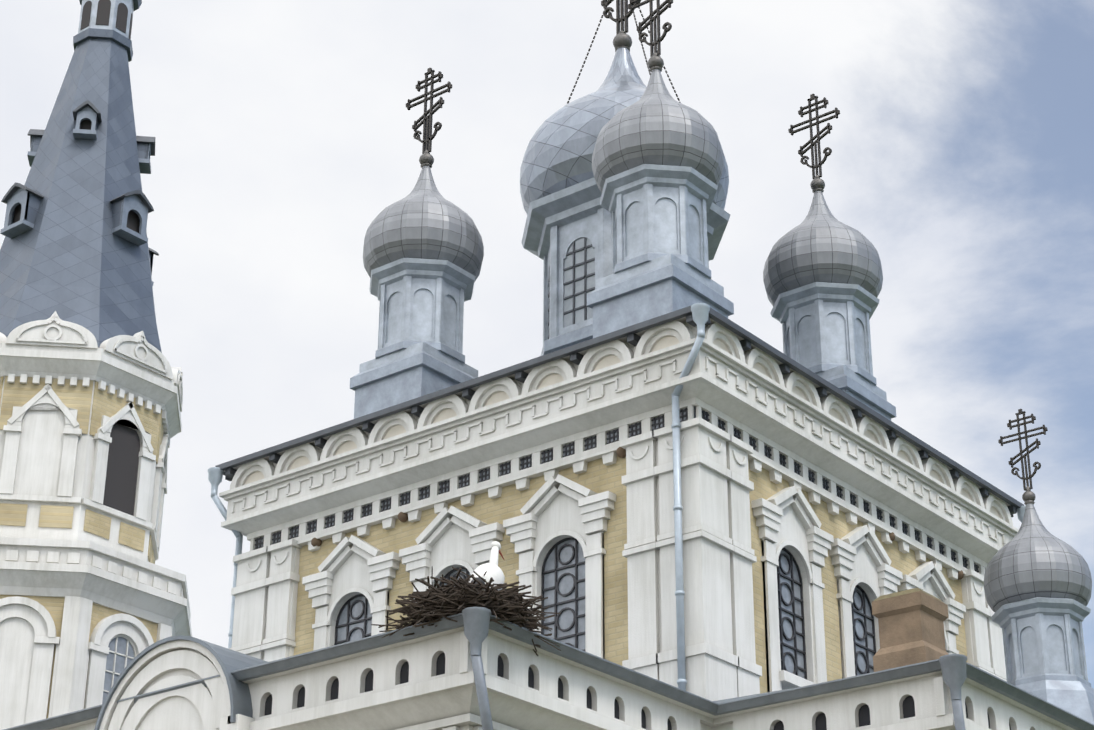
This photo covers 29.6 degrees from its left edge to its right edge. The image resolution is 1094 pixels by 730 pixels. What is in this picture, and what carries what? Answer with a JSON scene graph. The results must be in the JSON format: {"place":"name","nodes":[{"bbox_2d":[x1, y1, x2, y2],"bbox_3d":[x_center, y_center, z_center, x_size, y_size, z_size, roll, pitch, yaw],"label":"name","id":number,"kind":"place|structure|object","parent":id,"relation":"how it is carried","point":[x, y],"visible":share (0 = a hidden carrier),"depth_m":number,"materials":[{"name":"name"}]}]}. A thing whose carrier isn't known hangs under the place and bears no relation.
{"place":"outdoors","nodes":[
{"label":"outdoors","id":0,"kind":"place"},
{"bbox_2d":[0,0,1093,687],"label":"sky","id":1,"kind":"structure","parent":0,"point":[961,139],"materials":[{"name":"white"}]},
{"label":"ground","id":2,"kind":"structure","parent":0,"visible":0},
{"bbox_2d":[0,0,191,729],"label":"bell tower","id":3,"kind":"structure","parent":2,"relation":"on","point":[94,600],"depth_m":45.80,"materials":[{"name":"white paint"}]},
{"bbox_2d":[3,607,1093,729],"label":"church lower body","id":4,"kind":"structure","parent":2,"relation":"on","point":[473,668],"depth_m":24.80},
{"bbox_2d":[94,635,267,729],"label":"arched gable","id":5,"kind":"structure","parent":4,"relation":"attached to","point":[222,701],"depth_m":26.09,"materials":[{"name":"white paint"}]},
{"bbox_2d":[371,566,560,655],"bbox_3d":[-0.849,2.866,24.110,2.153,0.946,2.177,-18,-31,34],"label":"stork nest","id":6,"kind":"object","parent":4,"relation":"on","point":[439,602],"visible":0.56,"depth_m":23.58,"materials":[{"name":"brown wood"}]},
{"bbox_2d":[469,541,504,589],"bbox_3d":[-0.685,2.418,24.250,0.375,0.883,0.975,-4,-25,8],"label":"stork","id":7,"kind":"object","parent":6,"relation":"in","point":[493,570],"visible":0.67,"depth_m":24.02,"materials":[{"name":"white"}]},
{"bbox_2d":[215,302,1023,700],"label":"church building","id":8,"kind":"structure","parent":4,"relation":"on","point":[819,514],"depth_m":31.36,"materials":[{"name":"white paint"}]},
{"bbox_2d":[350,67,483,418],"bbox_3d":[-2.239,-2.190,37.611,2.194,7.550,2.189,-18,-31,34],"label":"turret","id":9,"kind":"object","parent":8,"relation":"on","point":[423,251],"visible":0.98,"depth_m":36.51,"materials":[{"name":"paint"}]},
{"bbox_2d":[208,303,1025,690],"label":"drainpipes","id":10,"kind":"object","parent":8,"relation":"attached to","point":[700,313],"visible":0.62,"depth_m":29.42,"materials":[{"name":"grey metal"}]},
{"bbox_2d":[520,0,729,355],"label":"turret","id":11,"kind":"object","parent":8,"relation":"on","point":[567,237],"visible":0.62,"depth_m":37.19,"materials":[{"name":"paint"}]},
{"bbox_2d":[587,0,733,337],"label":"onion dome cupola","id":12,"kind":"object","parent":8,"relation":"on","point":[657,162],"visible":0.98,"depth_m":33.55,"materials":[{"name":"paint"}]},
{"bbox_2d":[763,93,895,420],"bbox_3d":[5.095,-1.794,38.352,2.194,7.550,2.189,-18,-31,34],"label":"turret","id":13,"kind":"object","parent":8,"relation":"on","point":[822,277],"visible":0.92,"depth_m":37.34,"materials":[{"name":"paint"}]},
{"bbox_2d":[872,588,948,671],"bbox_3d":[4.606,3.535,26.115,0.740,1.280,0.740,-18,-31,34],"label":"chimney","id":14,"kind":"object","parent":4,"relation":"on","point":[911,625],"visible":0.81,"depth_m":25.95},
{"bbox_2d":[984,409,1093,723],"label":"domed turret","id":15,"kind":"object","parent":4,"relation":"on","point":[1037,583],"visible":0.98,"depth_m":29.76,"materials":[{"name":"paint"}]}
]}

